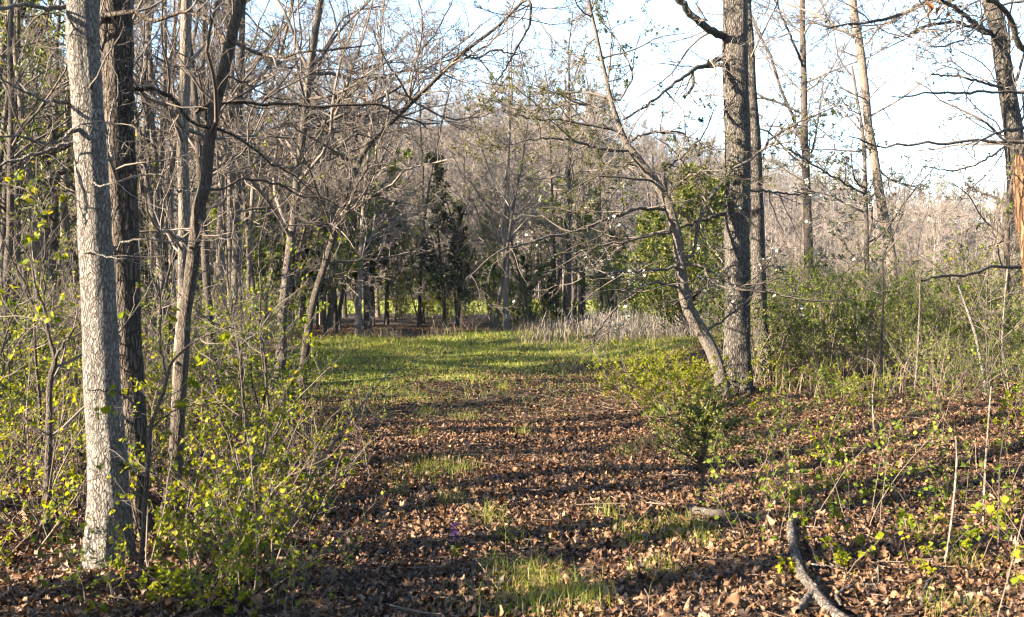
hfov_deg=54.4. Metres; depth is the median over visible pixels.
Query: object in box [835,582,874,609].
stick
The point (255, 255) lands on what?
bare tree
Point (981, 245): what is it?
bare tree
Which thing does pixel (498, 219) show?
bare tree
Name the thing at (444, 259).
bare tree
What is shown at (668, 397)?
shrub
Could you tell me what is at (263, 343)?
sapling
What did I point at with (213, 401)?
shrub
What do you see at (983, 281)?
shrub
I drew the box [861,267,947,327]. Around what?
shrub
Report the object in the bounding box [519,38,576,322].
bare tree
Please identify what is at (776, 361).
shrub
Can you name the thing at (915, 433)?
seedling
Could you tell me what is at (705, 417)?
cedar sapling
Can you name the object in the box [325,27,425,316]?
bare tree
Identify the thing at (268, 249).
cedar tree
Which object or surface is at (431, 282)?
bare tree
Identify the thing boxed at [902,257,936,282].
bare tree
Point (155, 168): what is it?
bare tree
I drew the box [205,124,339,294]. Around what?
bare tree
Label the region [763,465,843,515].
seedling
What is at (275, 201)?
bare tree
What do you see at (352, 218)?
bare tree
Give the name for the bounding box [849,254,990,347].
shrub
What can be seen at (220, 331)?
shrub
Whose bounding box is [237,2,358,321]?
bare tree
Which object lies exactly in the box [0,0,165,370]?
bare tree
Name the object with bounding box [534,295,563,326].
shrub
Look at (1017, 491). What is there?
seedling
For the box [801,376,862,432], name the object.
seedling
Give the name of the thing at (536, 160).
bare tree
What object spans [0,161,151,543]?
sapling
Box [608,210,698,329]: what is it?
cedar tree
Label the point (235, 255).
tree
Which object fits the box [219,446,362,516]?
shrub
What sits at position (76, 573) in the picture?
seedling
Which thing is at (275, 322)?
shrub
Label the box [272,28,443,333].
bare tree
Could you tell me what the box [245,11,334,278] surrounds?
bare tree
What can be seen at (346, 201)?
tree
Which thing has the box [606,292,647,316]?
shrub
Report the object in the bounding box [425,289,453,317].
shrub
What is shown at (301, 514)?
shrub
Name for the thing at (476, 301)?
shrub
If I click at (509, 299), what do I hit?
shrub
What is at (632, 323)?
dead weeds
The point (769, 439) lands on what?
seedling
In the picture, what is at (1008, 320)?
shrub
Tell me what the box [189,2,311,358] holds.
bare tree
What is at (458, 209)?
cedar tree
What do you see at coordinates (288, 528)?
seedling
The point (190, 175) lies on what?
bare tree
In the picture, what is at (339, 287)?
cedar tree
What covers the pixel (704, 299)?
shrub
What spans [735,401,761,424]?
seedling
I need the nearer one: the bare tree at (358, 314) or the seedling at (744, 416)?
the seedling at (744, 416)
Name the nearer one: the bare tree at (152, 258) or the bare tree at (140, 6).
the bare tree at (140, 6)
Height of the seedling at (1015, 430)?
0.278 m
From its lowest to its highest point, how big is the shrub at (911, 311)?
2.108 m
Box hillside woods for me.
[1,73,1006,298]
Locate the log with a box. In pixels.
[686,504,769,520]
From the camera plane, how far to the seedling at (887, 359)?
9.66 m
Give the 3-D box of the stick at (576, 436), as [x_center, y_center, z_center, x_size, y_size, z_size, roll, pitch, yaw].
[0.729,1.372,10.688,0.106,0.041,0.860,1,2,40]
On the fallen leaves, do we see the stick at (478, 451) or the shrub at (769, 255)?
the stick at (478, 451)
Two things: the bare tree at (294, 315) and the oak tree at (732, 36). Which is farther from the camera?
the bare tree at (294, 315)
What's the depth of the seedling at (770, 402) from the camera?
9.23 m
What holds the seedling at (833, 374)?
on the ground at (350, 318)
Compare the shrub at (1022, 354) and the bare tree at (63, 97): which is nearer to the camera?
the shrub at (1022, 354)
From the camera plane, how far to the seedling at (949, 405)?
8.93 m
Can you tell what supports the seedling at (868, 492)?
on the ground at (350, 318)
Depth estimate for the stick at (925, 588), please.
5.18 m
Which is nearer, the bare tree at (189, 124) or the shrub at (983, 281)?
the shrub at (983, 281)
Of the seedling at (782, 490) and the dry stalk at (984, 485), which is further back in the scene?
the dry stalk at (984, 485)
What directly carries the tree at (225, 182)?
on the ground at (350, 318)
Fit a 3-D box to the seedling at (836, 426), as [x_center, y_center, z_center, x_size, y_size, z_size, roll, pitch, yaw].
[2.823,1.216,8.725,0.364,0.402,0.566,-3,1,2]
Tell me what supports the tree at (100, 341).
on the ground at (350, 318)
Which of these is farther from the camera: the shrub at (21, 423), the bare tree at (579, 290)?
the bare tree at (579, 290)
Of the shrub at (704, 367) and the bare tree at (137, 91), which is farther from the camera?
the bare tree at (137, 91)
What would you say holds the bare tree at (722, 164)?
on the ground at (350, 318)
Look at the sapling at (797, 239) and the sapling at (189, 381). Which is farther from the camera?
the sapling at (797, 239)
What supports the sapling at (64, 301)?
on the ground at (350, 318)
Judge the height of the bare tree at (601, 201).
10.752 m
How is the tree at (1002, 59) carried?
on the ground at (350, 318)
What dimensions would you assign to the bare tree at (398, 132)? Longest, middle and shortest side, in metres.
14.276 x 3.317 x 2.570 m
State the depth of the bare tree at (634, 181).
55.93 m
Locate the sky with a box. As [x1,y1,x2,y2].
[0,0,1023,222]
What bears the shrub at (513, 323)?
on the ground at (350, 318)
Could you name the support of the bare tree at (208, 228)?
on the ground at (350, 318)
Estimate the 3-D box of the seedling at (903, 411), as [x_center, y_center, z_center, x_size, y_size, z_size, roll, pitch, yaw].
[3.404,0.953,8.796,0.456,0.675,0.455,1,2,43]
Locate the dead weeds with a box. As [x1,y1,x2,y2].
[499,303,724,351]
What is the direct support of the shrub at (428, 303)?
on the ground at (350, 318)
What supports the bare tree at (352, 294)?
on the ground at (350, 318)
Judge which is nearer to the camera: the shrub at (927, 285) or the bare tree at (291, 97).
the shrub at (927, 285)
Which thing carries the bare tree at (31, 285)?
on the ground at (350, 318)
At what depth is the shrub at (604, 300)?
46.82 m
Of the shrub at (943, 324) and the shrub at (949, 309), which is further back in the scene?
the shrub at (949, 309)
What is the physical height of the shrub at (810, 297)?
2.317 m
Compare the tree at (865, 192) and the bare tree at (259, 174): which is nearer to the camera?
the tree at (865, 192)
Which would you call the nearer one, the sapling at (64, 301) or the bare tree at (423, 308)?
the sapling at (64, 301)
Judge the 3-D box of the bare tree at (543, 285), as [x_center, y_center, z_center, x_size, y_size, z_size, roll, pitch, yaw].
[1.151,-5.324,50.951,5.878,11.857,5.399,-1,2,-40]
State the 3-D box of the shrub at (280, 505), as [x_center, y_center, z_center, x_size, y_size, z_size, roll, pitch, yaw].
[-1.439,1.060,5.525,0.913,0.910,1.530,-2,1,-23]
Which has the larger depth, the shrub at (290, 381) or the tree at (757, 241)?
the tree at (757, 241)
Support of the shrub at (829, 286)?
on the ground at (350, 318)
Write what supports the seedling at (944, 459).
on the ground at (350, 318)
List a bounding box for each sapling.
[0,46,80,421]
[0,119,72,342]
[0,145,80,408]
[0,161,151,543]
[0,163,80,466]
[0,251,79,442]
[3,145,166,379]
[5,176,80,410]
[13,130,149,387]
[18,145,157,404]
[46,15,301,416]
[86,270,245,584]
[135,133,231,380]
[138,64,323,469]
[145,119,347,492]
[199,206,284,392]
[200,160,325,413]
[642,379,763,506]
[765,177,829,309]
[768,178,839,331]
[816,88,1012,390]
[821,164,931,356]
[870,188,950,344]
[912,206,996,358]
[913,282,920,395]
[924,135,1023,374]
[928,206,1000,302]
[929,188,1023,391]
[944,144,1023,374]
[974,492,1023,616]
[1001,269,1007,387]
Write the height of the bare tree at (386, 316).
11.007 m
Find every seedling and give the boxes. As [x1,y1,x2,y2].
[0,514,84,601]
[28,512,101,609]
[66,526,128,608]
[82,556,179,616]
[148,536,230,614]
[158,537,216,613]
[184,566,260,616]
[189,497,275,598]
[224,537,309,613]
[241,483,338,596]
[269,532,362,616]
[690,376,812,525]
[690,451,784,570]
[705,451,810,556]
[720,385,756,443]
[731,385,767,414]
[732,385,801,471]
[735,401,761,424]
[748,398,840,504]
[754,394,815,483]
[759,367,824,456]
[762,434,870,530]
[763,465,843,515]
[775,511,883,581]
[800,459,845,489]
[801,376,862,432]
[806,418,891,516]
[808,423,854,464]
[808,425,840,457]
[811,362,859,412]
[812,356,844,398]
[820,414,851,472]
[828,506,904,569]
[833,358,900,432]
[853,393,959,529]
[858,399,921,457]
[860,476,897,506]
[865,378,926,437]
[866,393,888,407]
[872,373,905,399]
[873,457,970,537]
[887,453,922,478]
[893,491,943,529]
[898,514,972,577]
[907,350,1010,472]
[907,367,959,406]
[910,377,968,440]
[911,331,994,421]
[918,441,974,511]
[926,428,972,490]
[937,369,959,395]
[938,500,1023,564]
[945,374,982,401]
[959,479,1020,528]
[960,457,1023,560]
[982,391,1023,429]
[986,429,1023,495]
[990,479,1023,537]
[996,385,1023,422]
[996,418,1023,447]
[997,354,1023,400]
[1011,383,1023,407]
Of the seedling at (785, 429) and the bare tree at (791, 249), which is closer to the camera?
the seedling at (785, 429)
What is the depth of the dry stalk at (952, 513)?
5.62 m
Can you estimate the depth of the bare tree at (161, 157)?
19.30 m
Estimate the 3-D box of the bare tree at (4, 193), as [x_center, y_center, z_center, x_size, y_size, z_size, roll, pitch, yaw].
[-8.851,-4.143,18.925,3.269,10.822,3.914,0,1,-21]
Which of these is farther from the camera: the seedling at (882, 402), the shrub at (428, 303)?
the shrub at (428, 303)
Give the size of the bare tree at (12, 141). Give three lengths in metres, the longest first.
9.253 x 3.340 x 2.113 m
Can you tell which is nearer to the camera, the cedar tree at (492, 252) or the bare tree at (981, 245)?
the cedar tree at (492, 252)
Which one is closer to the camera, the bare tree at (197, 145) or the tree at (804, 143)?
the bare tree at (197, 145)
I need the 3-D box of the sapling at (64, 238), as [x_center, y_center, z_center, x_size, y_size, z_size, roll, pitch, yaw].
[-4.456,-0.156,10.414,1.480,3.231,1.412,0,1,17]
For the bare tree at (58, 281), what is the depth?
33.58 m
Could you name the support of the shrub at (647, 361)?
on the ground at (350, 318)
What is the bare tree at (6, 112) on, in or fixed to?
on the ground at (350, 318)
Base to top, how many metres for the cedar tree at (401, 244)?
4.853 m
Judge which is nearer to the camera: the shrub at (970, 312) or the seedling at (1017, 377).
the seedling at (1017, 377)
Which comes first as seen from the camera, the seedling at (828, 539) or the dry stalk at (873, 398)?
the seedling at (828, 539)
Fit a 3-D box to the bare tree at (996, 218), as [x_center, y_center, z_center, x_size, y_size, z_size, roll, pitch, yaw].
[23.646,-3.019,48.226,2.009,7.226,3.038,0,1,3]
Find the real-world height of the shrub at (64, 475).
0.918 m
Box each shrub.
[0,252,81,398]
[0,255,174,423]
[0,282,82,434]
[0,292,81,422]
[0,326,86,490]
[0,369,84,493]
[0,371,140,550]
[0,372,53,462]
[0,384,185,520]
[0,385,59,442]
[0,396,21,443]
[0,429,35,481]
[0,491,71,568]
[1,339,83,445]
[4,369,86,470]
[8,306,79,393]
[18,434,232,557]
[19,285,81,371]
[44,255,261,428]
[45,334,170,430]
[56,418,165,462]
[71,314,219,431]
[72,288,279,405]
[74,377,264,581]
[75,351,237,478]
[100,508,258,607]
[133,406,357,544]
[141,288,226,368]
[141,290,292,423]
[144,310,214,387]
[145,274,337,421]
[146,325,213,419]
[147,403,343,518]
[148,383,266,505]
[148,387,248,461]
[153,508,297,591]
[154,294,258,387]
[154,425,385,596]
[160,371,331,497]
[162,409,338,585]
[185,401,301,472]
[186,332,323,443]
[202,278,288,350]
[202,315,291,367]
[202,477,320,547]
[213,278,308,365]
[215,316,288,392]
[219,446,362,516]
[226,275,272,340]
[243,305,325,377]
[252,388,364,470]
[258,387,386,492]
[261,285,312,345]
[262,404,345,449]
[273,286,337,317]
[316,284,354,318]
[350,275,395,319]
[371,267,424,326]
[389,284,414,310]
[392,276,441,319]
[415,275,453,323]
[425,289,438,316]
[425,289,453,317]
[432,288,475,321]
[438,270,496,322]
[440,276,516,329]
[463,283,493,319]
[485,279,519,319]
[486,282,521,326]
[488,278,542,320]
[490,284,531,319]
[493,288,542,327]
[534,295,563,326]
[548,283,595,320]
[573,281,625,317]
[580,342,667,390]
[586,281,621,316]
[591,291,627,317]
[592,335,725,396]
[596,351,723,415]
[597,349,752,418]
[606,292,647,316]
[624,276,672,319]
[650,337,709,384]
[652,348,735,396]
[669,264,720,314]
[688,247,829,384]
[690,248,838,372]
[696,292,723,315]
[705,264,840,356]
[706,264,819,331]
[706,264,826,372]
[720,281,844,349]
[748,268,857,381]
[750,247,923,367]
[750,261,842,320]
[751,342,840,391]
[767,244,885,362]
[767,253,878,344]
[777,260,887,311]
[781,260,879,335]
[785,241,1008,379]
[794,264,864,330]
[796,228,921,371]
[798,355,877,394]
[800,242,976,364]
[829,361,910,408]
[831,252,940,344]
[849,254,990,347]
[850,269,970,357]
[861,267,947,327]
[863,308,1023,402]
[866,272,983,364]
[872,265,988,372]
[880,255,949,334]
[892,256,1022,355]
[901,314,1022,386]
[907,262,1023,375]
[912,264,1023,369]
[920,249,1023,376]
[921,278,974,345]
[933,250,1023,335]
[933,264,1002,347]
[962,255,1002,321]
[973,309,1023,393]
[977,276,1023,351]
[994,295,1023,376]
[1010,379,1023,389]
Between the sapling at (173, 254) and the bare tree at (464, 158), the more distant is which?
the bare tree at (464, 158)
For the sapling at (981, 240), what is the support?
on the ground at (350, 318)
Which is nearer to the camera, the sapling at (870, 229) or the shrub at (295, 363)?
the shrub at (295, 363)
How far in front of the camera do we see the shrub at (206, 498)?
5.38 m
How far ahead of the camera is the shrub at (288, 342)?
17.73 m
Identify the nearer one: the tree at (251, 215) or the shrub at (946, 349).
the shrub at (946, 349)
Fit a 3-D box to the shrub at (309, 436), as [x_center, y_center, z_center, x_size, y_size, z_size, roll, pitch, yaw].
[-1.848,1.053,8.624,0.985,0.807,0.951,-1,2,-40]
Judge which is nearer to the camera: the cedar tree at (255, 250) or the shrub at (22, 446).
the shrub at (22, 446)
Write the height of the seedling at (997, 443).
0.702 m
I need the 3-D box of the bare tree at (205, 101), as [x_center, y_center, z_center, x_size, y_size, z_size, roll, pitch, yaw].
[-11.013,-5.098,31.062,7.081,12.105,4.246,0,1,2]
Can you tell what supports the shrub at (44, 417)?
on the ground at (350, 318)
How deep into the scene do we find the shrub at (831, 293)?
21.56 m
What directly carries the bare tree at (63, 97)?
on the ground at (350, 318)
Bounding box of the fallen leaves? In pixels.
[0,323,1023,616]
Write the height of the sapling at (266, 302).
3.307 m
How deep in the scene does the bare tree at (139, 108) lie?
31.77 m
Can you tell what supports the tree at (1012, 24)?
on the ground at (350, 318)
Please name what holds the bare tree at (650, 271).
on the ground at (350, 318)
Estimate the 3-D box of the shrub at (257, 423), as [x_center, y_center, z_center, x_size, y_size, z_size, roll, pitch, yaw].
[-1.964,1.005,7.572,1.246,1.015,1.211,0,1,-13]
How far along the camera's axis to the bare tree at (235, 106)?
22.17 m
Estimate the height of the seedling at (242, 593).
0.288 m
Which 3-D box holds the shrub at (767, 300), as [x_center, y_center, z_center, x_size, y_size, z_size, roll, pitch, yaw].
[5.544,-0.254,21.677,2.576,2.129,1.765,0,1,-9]
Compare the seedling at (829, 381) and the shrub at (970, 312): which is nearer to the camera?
the seedling at (829, 381)
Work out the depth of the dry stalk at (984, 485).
6.52 m
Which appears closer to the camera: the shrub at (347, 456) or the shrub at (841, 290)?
the shrub at (347, 456)
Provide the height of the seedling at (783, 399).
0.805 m
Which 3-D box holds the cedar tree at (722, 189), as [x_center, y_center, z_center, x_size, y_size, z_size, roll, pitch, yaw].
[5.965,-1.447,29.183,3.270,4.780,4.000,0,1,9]
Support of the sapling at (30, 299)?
on the ground at (350, 318)
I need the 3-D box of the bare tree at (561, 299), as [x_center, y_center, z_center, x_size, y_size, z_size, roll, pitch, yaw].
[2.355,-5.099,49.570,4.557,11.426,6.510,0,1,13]
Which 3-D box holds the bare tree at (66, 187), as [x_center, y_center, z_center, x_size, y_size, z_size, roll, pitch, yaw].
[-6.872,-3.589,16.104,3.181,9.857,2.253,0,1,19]
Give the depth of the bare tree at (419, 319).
39.08 m
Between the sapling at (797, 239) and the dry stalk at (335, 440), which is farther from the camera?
the sapling at (797, 239)
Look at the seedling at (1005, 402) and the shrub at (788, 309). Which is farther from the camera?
the shrub at (788, 309)
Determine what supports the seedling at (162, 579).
on the ground at (350, 318)
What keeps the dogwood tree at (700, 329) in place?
on the ground at (350, 318)
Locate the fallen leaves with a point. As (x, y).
(578, 469)
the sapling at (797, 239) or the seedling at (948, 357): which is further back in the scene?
the sapling at (797, 239)
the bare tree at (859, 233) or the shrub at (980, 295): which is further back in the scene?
the bare tree at (859, 233)
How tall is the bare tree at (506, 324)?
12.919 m
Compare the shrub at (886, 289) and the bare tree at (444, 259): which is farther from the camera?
the bare tree at (444, 259)
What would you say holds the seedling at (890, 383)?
on the ground at (350, 318)
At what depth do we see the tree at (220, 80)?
6.67 m
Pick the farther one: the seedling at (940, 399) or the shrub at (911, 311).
the shrub at (911, 311)
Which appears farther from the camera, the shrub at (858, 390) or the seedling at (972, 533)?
the shrub at (858, 390)
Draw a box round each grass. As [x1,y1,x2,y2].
[2,299,1021,616]
[271,318,1023,401]
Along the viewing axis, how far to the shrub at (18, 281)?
14.78 m
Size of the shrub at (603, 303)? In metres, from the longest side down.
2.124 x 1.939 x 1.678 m
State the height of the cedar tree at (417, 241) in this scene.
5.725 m
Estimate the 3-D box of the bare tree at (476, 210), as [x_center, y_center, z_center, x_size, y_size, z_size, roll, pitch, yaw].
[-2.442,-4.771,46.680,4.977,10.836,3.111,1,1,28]
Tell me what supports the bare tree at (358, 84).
on the ground at (350, 318)
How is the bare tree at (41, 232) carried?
on the ground at (350, 318)
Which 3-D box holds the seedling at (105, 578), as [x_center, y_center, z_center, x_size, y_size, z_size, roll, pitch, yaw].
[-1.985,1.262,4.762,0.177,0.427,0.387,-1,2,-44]
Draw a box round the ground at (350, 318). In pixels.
[0,122,1023,616]
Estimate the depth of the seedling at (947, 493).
6.18 m
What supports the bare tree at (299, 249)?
on the ground at (350, 318)
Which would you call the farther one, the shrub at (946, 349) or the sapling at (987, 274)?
the sapling at (987, 274)
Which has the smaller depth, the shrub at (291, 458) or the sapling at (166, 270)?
the shrub at (291, 458)
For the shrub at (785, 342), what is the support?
on the ground at (350, 318)
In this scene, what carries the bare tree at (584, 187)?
on the ground at (350, 318)
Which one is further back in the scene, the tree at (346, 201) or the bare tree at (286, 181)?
the bare tree at (286, 181)
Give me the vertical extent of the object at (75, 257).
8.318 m
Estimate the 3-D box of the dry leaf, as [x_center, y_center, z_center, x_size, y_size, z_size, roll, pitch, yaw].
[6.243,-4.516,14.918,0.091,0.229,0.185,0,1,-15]
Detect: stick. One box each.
[438,444,514,460]
[528,437,550,441]
[558,432,603,441]
[698,519,763,539]
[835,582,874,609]
[919,565,942,608]
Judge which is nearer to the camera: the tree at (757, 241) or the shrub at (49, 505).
the shrub at (49, 505)
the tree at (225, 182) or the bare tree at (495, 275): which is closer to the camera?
the tree at (225, 182)
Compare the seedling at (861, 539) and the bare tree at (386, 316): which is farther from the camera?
the bare tree at (386, 316)
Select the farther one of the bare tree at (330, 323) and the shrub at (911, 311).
the bare tree at (330, 323)
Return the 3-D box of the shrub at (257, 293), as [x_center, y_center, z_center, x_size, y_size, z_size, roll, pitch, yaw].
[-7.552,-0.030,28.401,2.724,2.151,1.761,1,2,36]
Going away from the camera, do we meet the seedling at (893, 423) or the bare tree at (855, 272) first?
the seedling at (893, 423)
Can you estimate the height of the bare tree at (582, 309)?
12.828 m
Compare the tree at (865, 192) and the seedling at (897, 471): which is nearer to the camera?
the seedling at (897, 471)
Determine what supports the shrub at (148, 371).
on the ground at (350, 318)
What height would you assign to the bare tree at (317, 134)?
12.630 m
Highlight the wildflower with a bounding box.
[449,522,463,557]
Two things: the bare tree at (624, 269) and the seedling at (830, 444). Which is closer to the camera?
the seedling at (830, 444)
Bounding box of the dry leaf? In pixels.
[924,1,934,15]
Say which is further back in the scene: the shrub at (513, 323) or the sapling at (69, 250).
the shrub at (513, 323)
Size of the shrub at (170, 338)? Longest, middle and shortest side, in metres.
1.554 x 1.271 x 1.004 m
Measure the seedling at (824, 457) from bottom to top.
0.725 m
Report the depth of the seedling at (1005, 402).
9.48 m
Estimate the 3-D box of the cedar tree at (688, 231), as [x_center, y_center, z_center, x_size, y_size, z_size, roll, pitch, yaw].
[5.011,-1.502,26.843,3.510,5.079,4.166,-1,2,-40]
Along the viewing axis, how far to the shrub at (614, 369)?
14.12 m
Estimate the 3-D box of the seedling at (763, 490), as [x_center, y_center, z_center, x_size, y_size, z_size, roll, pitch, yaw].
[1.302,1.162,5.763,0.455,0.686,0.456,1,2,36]
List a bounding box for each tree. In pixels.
[0,0,60,272]
[0,0,68,184]
[0,0,71,413]
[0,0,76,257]
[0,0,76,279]
[0,0,134,391]
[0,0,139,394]
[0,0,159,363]
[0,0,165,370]
[0,0,236,571]
[0,29,193,243]
[0,197,74,310]
[1,45,82,370]
[2,0,63,307]
[2,27,170,127]
[18,0,202,66]
[20,231,75,295]
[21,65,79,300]
[21,220,30,330]
[24,0,209,371]
[25,12,76,293]
[34,0,407,536]
[36,0,153,308]
[41,0,297,466]
[48,0,154,236]
[48,0,249,377]
[52,1,271,300]
[61,0,380,381]
[77,152,177,346]
[100,0,506,522]
[133,0,235,363]
[134,0,212,358]
[134,0,221,301]
[134,0,243,326]
[134,0,359,363]
[134,48,176,237]
[135,0,192,249]
[135,1,268,256]
[136,0,326,352]
[137,61,255,271]
[138,0,504,393]
[139,3,317,234]
[148,0,365,375]
[149,0,299,417]
[151,0,334,351]
[154,0,282,318]
[166,44,241,315]
[167,25,280,219]
[168,40,279,257]
[175,0,226,305]
[175,0,265,219]
[175,217,216,297]
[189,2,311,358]
[190,89,322,274]
[193,181,282,308]
[197,4,258,340]
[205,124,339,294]
[210,184,276,306]
[212,16,292,243]
[222,0,619,393]
[226,78,327,315]
[226,149,283,336]
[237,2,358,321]
[244,44,365,285]
[245,0,444,332]
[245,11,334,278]
[253,160,333,322]
[265,201,337,321]
[267,10,374,324]
[268,29,404,316]
[269,46,341,196]
[269,71,350,314]
[271,0,388,328]
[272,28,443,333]
[273,192,308,327]
[277,202,338,329]
[284,11,412,325]
[293,27,333,321]
[297,146,416,333]
[308,178,384,309]
[310,207,378,329]
[314,48,431,318]
[317,0,446,336]
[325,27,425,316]
[326,84,387,317]
[336,196,405,326]
[337,27,386,234]
[341,64,462,324]
[363,174,460,296]
[376,181,453,315]
[380,216,418,321]
[381,64,417,314]
[381,75,442,314]
[386,0,444,322]
[389,174,492,318]
[394,122,531,324]
[398,67,522,314]
[406,208,433,301]
[407,223,442,314]
[414,92,520,320]
[415,147,469,326]
[416,26,475,326]
[423,60,535,324]
[427,82,491,315]
[434,0,550,327]
[435,200,482,326]
[439,0,569,330]
[446,184,502,318]
[446,197,486,317]
[449,0,924,410]
[467,31,581,332]
[467,73,530,315]
[477,164,566,325]
[477,230,502,320]
[479,183,564,308]
[480,91,606,318]
[481,0,645,325]
[502,30,646,322]
[507,101,573,310]
[509,255,541,324]
[511,116,583,307]
[513,56,602,319]
[518,89,606,318]
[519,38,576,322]
[521,69,620,323]
[536,260,564,322]
[537,176,634,316]
[540,108,606,311]
[541,91,617,317]
[553,87,623,320]
[557,45,649,308]
[557,60,646,317]
[571,206,632,314]
[582,113,618,316]
[588,0,834,394]
[607,215,672,312]
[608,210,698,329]
[609,121,691,270]
[618,161,750,337]
[619,156,652,245]
[621,126,696,281]
[621,233,668,303]
[627,231,718,298]
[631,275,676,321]
[632,139,723,304]
[643,160,703,305]
[650,139,693,289]
[656,130,698,278]
[659,177,769,328]
[670,112,723,269]
[673,142,765,273]
[682,0,913,311]
[691,0,778,382]
[694,152,724,311]
[756,0,961,345]
[762,58,944,347]
[766,245,794,285]
[779,219,803,288]
[786,0,1023,360]
[812,0,1023,302]
[828,239,882,290]
[830,205,870,282]
[854,202,906,285]
[879,154,915,278]
[887,183,920,278]
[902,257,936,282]
[967,224,1002,278]
[977,172,1006,281]
[979,243,1003,287]
[1013,154,1023,285]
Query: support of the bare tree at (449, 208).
on the ground at (350, 318)
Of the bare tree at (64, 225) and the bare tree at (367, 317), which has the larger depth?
the bare tree at (367, 317)
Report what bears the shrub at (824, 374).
on the ground at (350, 318)
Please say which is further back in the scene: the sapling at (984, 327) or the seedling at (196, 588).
the sapling at (984, 327)
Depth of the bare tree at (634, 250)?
45.79 m
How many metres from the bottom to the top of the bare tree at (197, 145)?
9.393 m
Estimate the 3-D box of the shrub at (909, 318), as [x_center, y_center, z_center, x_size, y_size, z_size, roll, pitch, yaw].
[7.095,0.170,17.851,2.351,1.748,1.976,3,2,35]
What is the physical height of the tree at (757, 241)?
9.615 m
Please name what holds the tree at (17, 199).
on the ground at (350, 318)
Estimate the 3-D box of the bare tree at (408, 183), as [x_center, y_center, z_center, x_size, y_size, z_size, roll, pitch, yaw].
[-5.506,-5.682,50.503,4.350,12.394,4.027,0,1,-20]
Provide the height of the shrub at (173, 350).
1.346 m
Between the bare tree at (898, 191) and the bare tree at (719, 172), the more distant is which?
the bare tree at (898, 191)
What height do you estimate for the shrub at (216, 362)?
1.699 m
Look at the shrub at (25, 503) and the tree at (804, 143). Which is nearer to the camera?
the shrub at (25, 503)
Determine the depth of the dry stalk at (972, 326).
11.50 m
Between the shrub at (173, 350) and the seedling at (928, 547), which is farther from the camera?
the shrub at (173, 350)
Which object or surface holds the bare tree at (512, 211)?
on the ground at (350, 318)
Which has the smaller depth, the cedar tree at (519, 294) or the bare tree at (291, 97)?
the cedar tree at (519, 294)
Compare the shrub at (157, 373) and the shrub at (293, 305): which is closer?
the shrub at (157, 373)
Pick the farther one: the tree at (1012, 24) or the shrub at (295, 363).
the shrub at (295, 363)
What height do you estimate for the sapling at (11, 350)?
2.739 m
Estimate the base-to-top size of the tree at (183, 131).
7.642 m
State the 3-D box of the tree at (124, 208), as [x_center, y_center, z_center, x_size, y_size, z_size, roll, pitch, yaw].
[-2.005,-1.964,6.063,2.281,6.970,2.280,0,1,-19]
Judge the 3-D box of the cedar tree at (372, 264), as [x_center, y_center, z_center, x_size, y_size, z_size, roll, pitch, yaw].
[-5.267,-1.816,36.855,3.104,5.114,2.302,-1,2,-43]
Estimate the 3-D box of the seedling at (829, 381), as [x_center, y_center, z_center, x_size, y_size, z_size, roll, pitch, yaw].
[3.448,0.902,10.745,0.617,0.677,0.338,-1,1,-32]
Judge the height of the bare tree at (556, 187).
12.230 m
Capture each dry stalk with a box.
[300,356,423,507]
[860,357,875,439]
[943,436,957,569]
[957,284,987,397]
[982,386,991,529]
[997,411,1009,545]
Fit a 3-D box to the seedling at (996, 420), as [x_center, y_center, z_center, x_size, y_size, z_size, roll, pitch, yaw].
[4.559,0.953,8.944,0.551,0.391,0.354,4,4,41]
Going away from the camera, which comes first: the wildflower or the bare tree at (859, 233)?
the wildflower
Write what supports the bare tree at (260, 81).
on the ground at (350, 318)
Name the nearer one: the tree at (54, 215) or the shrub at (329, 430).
the shrub at (329, 430)
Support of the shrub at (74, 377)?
on the ground at (350, 318)
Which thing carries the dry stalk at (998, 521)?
on the ground at (350, 318)
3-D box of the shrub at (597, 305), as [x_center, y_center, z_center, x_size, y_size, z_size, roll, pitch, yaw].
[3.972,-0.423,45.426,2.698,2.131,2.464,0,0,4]
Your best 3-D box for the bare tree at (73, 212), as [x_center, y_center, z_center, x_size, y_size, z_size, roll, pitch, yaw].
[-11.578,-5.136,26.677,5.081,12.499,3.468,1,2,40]
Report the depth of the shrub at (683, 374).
11.97 m
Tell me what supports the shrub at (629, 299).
on the ground at (350, 318)
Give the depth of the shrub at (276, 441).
6.90 m
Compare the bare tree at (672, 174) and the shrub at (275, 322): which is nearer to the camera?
the shrub at (275, 322)
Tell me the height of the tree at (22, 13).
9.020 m
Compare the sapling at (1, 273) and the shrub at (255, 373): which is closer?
the sapling at (1, 273)
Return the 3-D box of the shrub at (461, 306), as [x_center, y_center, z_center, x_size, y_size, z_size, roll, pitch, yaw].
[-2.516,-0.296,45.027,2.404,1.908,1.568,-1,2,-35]
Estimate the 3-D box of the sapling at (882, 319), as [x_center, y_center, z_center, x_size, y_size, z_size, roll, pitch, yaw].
[5.392,-0.896,13.325,2.184,4.128,1.694,0,1,-9]
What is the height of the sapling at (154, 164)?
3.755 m
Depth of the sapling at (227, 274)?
8.72 m
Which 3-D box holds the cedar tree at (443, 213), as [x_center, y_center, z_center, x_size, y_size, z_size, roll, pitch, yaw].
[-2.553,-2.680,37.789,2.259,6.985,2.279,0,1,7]

